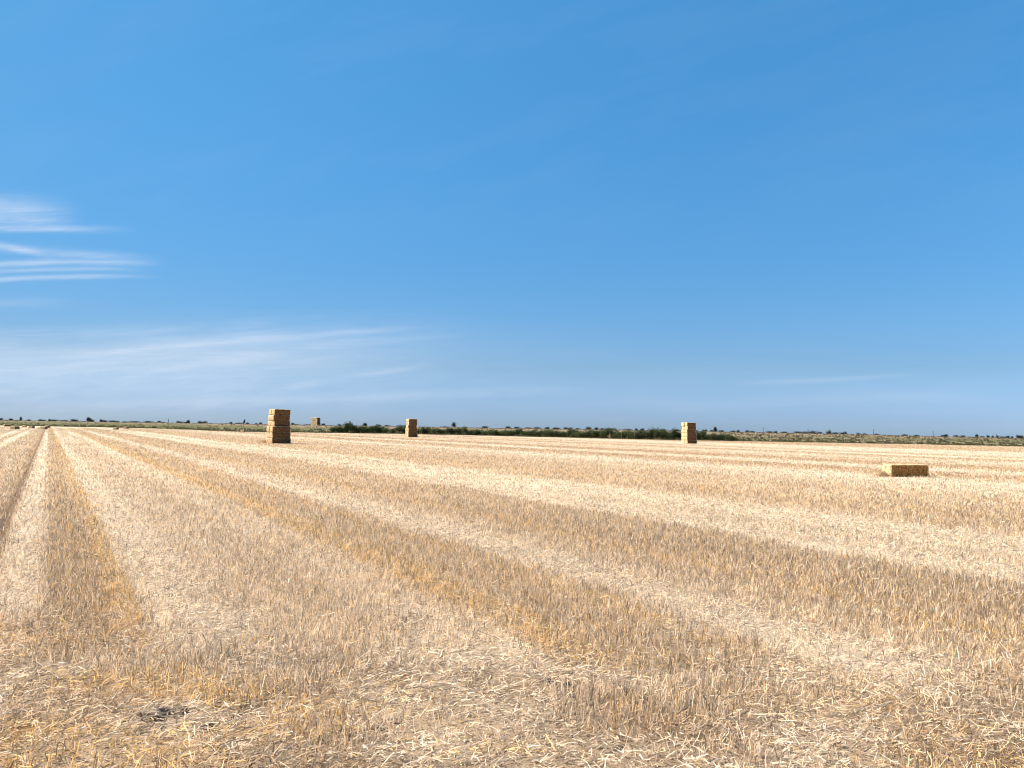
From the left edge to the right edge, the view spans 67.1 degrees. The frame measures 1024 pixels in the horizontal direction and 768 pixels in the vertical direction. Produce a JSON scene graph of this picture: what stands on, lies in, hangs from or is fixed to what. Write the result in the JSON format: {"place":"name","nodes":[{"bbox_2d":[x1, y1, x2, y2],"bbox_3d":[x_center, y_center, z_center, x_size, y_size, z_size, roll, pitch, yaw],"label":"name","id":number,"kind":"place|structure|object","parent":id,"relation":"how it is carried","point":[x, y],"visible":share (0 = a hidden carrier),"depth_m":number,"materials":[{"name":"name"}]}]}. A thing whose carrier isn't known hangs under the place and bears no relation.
{"place":"outdoors","nodes":[
{"label":"outdoors","id":0,"kind":"place"},
{"bbox_2d":[0,429,187,430],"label":"path","id":1,"kind":"structure","parent":0,"point":[114,430],"depth_m":302.33,"materials":[{"name":"beige soil"}]},
{"bbox_2d":[0,426,1023,767],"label":"field","id":2,"kind":"structure","parent":0,"point":[636,762],"depth_m":9.64,"materials":[{"name":"beige plant"}]},
{"bbox_2d":[10,426,19,428],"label":"straw bale","id":3,"kind":"object","parent":2,"relation":"on","point":[14,427],"visible":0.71,"depth_m":241.07},
{"bbox_2d":[140,706,180,721],"bbox_3d":[-3.348,3.162,7.344,0.378,0.172,0.232,2,-4,-23],"label":"soil clod","id":4,"kind":"object","parent":2,"relation":"on","point":[162,711],"visible":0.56,"depth_m":7.28,"materials":[{"name":"grey soil"}]},
{"bbox_2d":[172,705,188,712],"bbox_3d":[-3.221,3.172,7.471,0.213,0.121,0.133,0,-3,16],"label":"soil clod","id":5,"kind":"object","parent":2,"relation":"on","point":[180,709],"visible":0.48,"depth_m":7.44,"materials":[{"name":"brown soil"}]},
{"bbox_2d":[196,721,215,729],"bbox_3d":[-2.812,3.181,7.145,0.212,0.098,0.107,4,-4,-41],"label":"soil clod","id":6,"kind":"object","parent":2,"relation":"on","point":[210,724],"visible":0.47,"depth_m":7.12,"materials":[{"name":"brown soil"}]},
{"bbox_2d":[269,438,290,443],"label":"straw bale","id":7,"kind":"object","parent":2,"relation":"on","point":[279,440],"visible":0.91,"depth_m":114.05},
{"bbox_2d":[269,432,290,437],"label":"straw bale","id":8,"kind":"object","parent":7,"relation":"on","point":[280,434],"visible":1,"depth_m":114.07},
{"bbox_2d":[270,426,290,431],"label":"straw bale","id":9,"kind":"object","parent":8,"relation":"on","point":[279,429],"visible":1,"depth_m":114.06},
{"bbox_2d":[407,434,417,436],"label":"straw bale","id":10,"kind":"object","parent":2,"relation":"on","point":[412,435],"visible":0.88,"depth_m":217.31},
{"bbox_2d":[407,431,416,433],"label":"straw bale","id":11,"kind":"object","parent":10,"relation":"on","point":[411,432],"visible":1,"depth_m":217.32},
{"bbox_2d":[407,428,417,430],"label":"straw bale","id":12,"kind":"object","parent":11,"relation":"on","point":[412,429],"visible":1,"depth_m":217.42},
{"bbox_2d":[407,425,416,427],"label":"straw bale","id":13,"kind":"object","parent":12,"relation":"on","point":[411,426],"visible":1,"depth_m":217.65},
{"bbox_2d":[0,426,1023,767],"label":"stubble","id":14,"kind":"object","parent":2,"relation":"on","point":[202,452],"visible":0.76,"depth_m":15.50,"materials":[{"name":"beige plant"}]},
{"bbox_2d":[0,441,1023,767],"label":"loose straw","id":15,"kind":"object","parent":2,"relation":"on","point":[370,677],"visible":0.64,"depth_m":9.13,"materials":[{"name":"beige plant"}]},
{"bbox_2d":[685,440,696,443],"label":"straw bale","id":16,"kind":"object","parent":2,"relation":"on","point":[691,441],"visible":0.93,"depth_m":188.27},
{"bbox_2d":[684,437,695,439],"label":"straw bale","id":17,"kind":"object","parent":16,"relation":"on","point":[689,438],"visible":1,"depth_m":188.28},
{"bbox_2d":[684,433,696,436],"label":"straw bale","id":18,"kind":"object","parent":17,"relation":"on","point":[690,434],"visible":1,"depth_m":188.50},
{"bbox_2d":[684,429,695,432],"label":"straw bale","id":19,"kind":"object","parent":18,"relation":"on","point":[689,431],"visible":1,"depth_m":188.65},
{"bbox_2d":[685,426,695,429],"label":"straw bale","id":20,"kind":"object","parent":19,"relation":"on","point":[690,427],"visible":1,"depth_m":188.64},
{"bbox_2d":[684,422,695,425],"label":"straw bale","id":21,"kind":"object","parent":20,"relation":"on","point":[689,424],"visible":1,"depth_m":188.76},
{"bbox_2d":[873,470,890,476],"bbox_3d":[25.371,6.148,52.865,1.286,0.517,1.261,1,-3,0],"label":"straw heap","id":22,"kind":"object","parent":2,"relation":"on","point":[882,473],"visible":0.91,"depth_m":52.66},
{"bbox_2d":[882,463,928,476],"bbox_3d":[27.072,5.909,53.146,2.980,1.065,1.557,0,-3,0],"label":"straw bale","id":23,"kind":"object","parent":2,"relation":"on","point":[905,470],"visible":0.86,"depth_m":52.54},
{"bbox_2d":[0,421,1023,445],"bbox_3d":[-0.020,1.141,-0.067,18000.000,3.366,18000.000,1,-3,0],"label":"grassland","id":24,"kind":"structure","parent":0,"point":[250,426],"depth_m":411.32,"materials":[{"name":"plant"}]},
{"bbox_2d":[328,426,336,431],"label":"bush","id":25,"kind":"object","parent":24,"relation":"on","point":[331,429],"visible":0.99,"depth_m":304.98,"materials":[{"name":"green plant"}]},
{"bbox_2d":[336,426,342,432],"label":"bush","id":26,"kind":"object","parent":24,"relation":"on","point":[338,429],"visible":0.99,"depth_m":305.52,"materials":[{"name":"green plant"}]},
{"bbox_2d":[343,421,354,432],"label":"bush","id":27,"kind":"object","parent":24,"relation":"on","point":[349,425],"visible":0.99,"depth_m":305.66,"materials":[{"name":"green plant"}]},
{"bbox_2d":[354,426,361,432],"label":"bush","id":28,"kind":"object","parent":24,"relation":"on","point":[358,428],"visible":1,"depth_m":306.60,"materials":[{"name":"green plant"}]},
{"bbox_2d":[360,424,367,432],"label":"bush","id":29,"kind":"object","parent":24,"relation":"on","point":[363,429],"visible":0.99,"depth_m":307.74,"materials":[{"name":"green plant"}]},
{"bbox_2d":[368,426,374,432],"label":"bush","id":30,"kind":"object","parent":24,"relation":"on","point":[371,428],"visible":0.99,"depth_m":309.01,"materials":[{"name":"green plant"}]},
{"bbox_2d":[373,425,382,433],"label":"bush","id":31,"kind":"object","parent":24,"relation":"on","point":[376,430],"visible":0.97,"depth_m":312.20,"materials":[{"name":"green plant"}]},
{"bbox_2d":[394,425,402,433],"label":"bush","id":32,"kind":"object","parent":24,"relation":"on","point":[398,429],"visible":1,"depth_m":310.78,"materials":[{"name":"green plant"}]},
{"bbox_2d":[434,427,443,434],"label":"bush","id":33,"kind":"object","parent":24,"relation":"on","point":[437,431],"visible":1,"depth_m":305.86,"materials":[{"name":"green plant"}]},
{"bbox_2d":[445,427,454,433],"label":"bush","id":34,"kind":"object","parent":24,"relation":"on","point":[447,430],"visible":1,"depth_m":308.11,"materials":[{"name":"green plant"}]},
{"bbox_2d":[455,427,462,434],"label":"bush","id":35,"kind":"object","parent":24,"relation":"on","point":[458,430],"visible":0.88,"depth_m":307.48,"materials":[{"name":"green plant"}]},
{"bbox_2d":[461,425,469,434],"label":"bush","id":36,"kind":"object","parent":24,"relation":"on","point":[464,430],"visible":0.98,"depth_m":304.48,"materials":[{"name":"green plant"}]},
{"bbox_2d":[491,429,498,435],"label":"bush","id":37,"kind":"object","parent":24,"relation":"on","point":[496,432],"visible":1,"depth_m":298.75,"materials":[{"name":"green plant"}]},
{"bbox_2d":[505,430,513,435],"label":"bush","id":38,"kind":"object","parent":24,"relation":"on","point":[509,432],"visible":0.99,"depth_m":292.20,"materials":[{"name":"green plant"}]},
{"bbox_2d":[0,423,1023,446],"bbox_3d":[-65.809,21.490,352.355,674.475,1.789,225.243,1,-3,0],"label":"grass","id":39,"kind":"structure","parent":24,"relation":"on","point":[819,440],"depth_m":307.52,"materials":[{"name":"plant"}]},
{"bbox_2d":[543,429,549,436],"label":"bush","id":40,"kind":"object","parent":24,"relation":"on","point":[546,432],"visible":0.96,"depth_m":284.51,"materials":[{"name":"green plant"}]},
{"bbox_2d":[550,429,560,436],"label":"bush","id":41,"kind":"object","parent":24,"relation":"on","point":[555,432],"visible":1,"depth_m":282.56,"materials":[{"name":"green plant"}]},
{"bbox_2d":[566,427,574,435],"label":"bush","id":42,"kind":"object","parent":24,"relation":"on","point":[568,431],"visible":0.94,"depth_m":280.56,"materials":[{"name":"green plant"}]},
{"bbox_2d":[570,428,578,436],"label":"bush","id":43,"kind":"object","parent":24,"relation":"on","point":[572,433],"visible":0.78,"depth_m":278.71,"materials":[{"name":"green plant"}]},
{"bbox_2d":[574,431,585,437],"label":"bush","id":44,"kind":"object","parent":24,"relation":"on","point":[577,434],"visible":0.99,"depth_m":275.50,"materials":[{"name":"green plant"}]},
{"bbox_2d":[584,429,593,437],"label":"bush","id":45,"kind":"object","parent":24,"relation":"on","point":[588,434],"visible":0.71,"depth_m":274.24,"materials":[{"name":"green plant"}]},
{"bbox_2d":[590,429,598,437],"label":"bush","id":46,"kind":"object","parent":24,"relation":"on","point":[594,433],"visible":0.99,"depth_m":271.46,"materials":[{"name":"green plant"}]},
{"bbox_2d":[601,427,611,437],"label":"bush","id":47,"kind":"object","parent":24,"relation":"on","point":[606,433],"visible":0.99,"depth_m":268.85,"materials":[{"name":"green plant"}]},
{"bbox_2d":[607,428,616,437],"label":"bush","id":48,"kind":"object","parent":24,"relation":"on","point":[612,432],"visible":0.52,"depth_m":271.41,"materials":[{"name":"green plant"}]},
{"bbox_2d":[610,432,619,438],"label":"bush","id":49,"kind":"object","parent":24,"relation":"on","point":[616,434],"visible":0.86,"depth_m":266.71,"materials":[{"name":"green plant"}]},
{"bbox_2d":[617,431,627,438],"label":"bush","id":50,"kind":"object","parent":24,"relation":"on","point":[623,434],"visible":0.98,"depth_m":264.55,"materials":[{"name":"green plant"}]},
{"bbox_2d":[629,432,641,438],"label":"bush","id":51,"kind":"object","parent":24,"relation":"on","point":[636,434],"visible":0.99,"depth_m":261.36,"materials":[{"name":"green plant"}]},
{"bbox_2d":[634,427,646,438],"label":"bush","id":52,"kind":"object","parent":24,"relation":"on","point":[639,431],"visible":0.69,"depth_m":263.57,"materials":[{"name":"green plant"}]},
{"bbox_2d":[639,431,649,438],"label":"bush","id":53,"kind":"object","parent":24,"relation":"on","point":[644,435],"visible":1,"depth_m":261.33,"materials":[{"name":"green plant"}]},
{"bbox_2d":[643,428,653,438],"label":"bush","id":54,"kind":"object","parent":24,"relation":"on","point":[650,432],"visible":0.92,"depth_m":262.59,"materials":[{"name":"green plant"}]},
{"bbox_2d":[652,427,665,439],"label":"bush","id":55,"kind":"object","parent":24,"relation":"on","point":[659,432],"visible":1,"depth_m":260.84,"materials":[{"name":"green plant"}]},
{"bbox_2d":[662,432,673,439],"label":"bush","id":56,"kind":"object","parent":24,"relation":"on","point":[666,435],"visible":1,"depth_m":260.10,"materials":[{"name":"green plant"}]},
{"bbox_2d":[669,427,678,438],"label":"bush","id":57,"kind":"object","parent":24,"relation":"on","point":[674,432],"visible":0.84,"depth_m":262.74,"materials":[{"name":"green plant"}]},
{"bbox_2d":[696,430,703,439],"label":"bush","id":58,"kind":"object","parent":24,"relation":"on","point":[699,435],"visible":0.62,"depth_m":261.84,"materials":[{"name":"green plant"}]},
{"bbox_2d":[707,433,716,440],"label":"bush","id":59,"kind":"object","parent":24,"relation":"on","point":[712,435],"visible":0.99,"depth_m":260.76,"materials":[{"name":"green plant"}]},
{"bbox_2d":[711,433,723,440],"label":"bush","id":60,"kind":"object","parent":24,"relation":"on","point":[719,437],"visible":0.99,"depth_m":260.50,"materials":[{"name":"green plant"}]},
{"bbox_2d":[723,434,735,440],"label":"bush","id":61,"kind":"object","parent":24,"relation":"on","point":[728,437],"visible":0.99,"depth_m":258.72,"materials":[{"name":"green plant"}]},
{"bbox_2d":[721,432,1023,443],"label":"tall weeds","id":62,"kind":"object","parent":24,"relation":"on","point":[863,437],"visible":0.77,"depth_m":356.36,"materials":[{"name":"plant"}]},
{"bbox_2d":[0,420,1023,441],"bbox_3d":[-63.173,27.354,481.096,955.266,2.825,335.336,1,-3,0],"label":"trees","id":63,"kind":"object","parent":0,"point":[791,434],"visible":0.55,"depth_m":444.16,"materials":[{"name":"plant"}]},
{"bbox_2d":[0,0,1023,437],"label":"sky","id":64,"kind":"structure","parent":0,"point":[790,216],"materials":[{"name":"blue"}]},
{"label":"straw bale","id":65,"kind":"object","parent":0,"visible":0},
{"bbox_2d":[271,421,289,426],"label":"straw bale","id":66,"kind":"object","parent":65,"relation":"on","point":[281,423],"visible":0.92,"depth_m":114.69},
{"bbox_2d":[271,415,289,420],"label":"straw bale","id":67,"kind":"object","parent":66,"relation":"on","point":[280,417],"visible":1,"depth_m":114.67},
{"bbox_2d":[272,409,290,414],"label":"straw bale","id":68,"kind":"object","parent":67,"relation":"on","point":[281,411],"visible":0.99,"depth_m":114.81}
]}

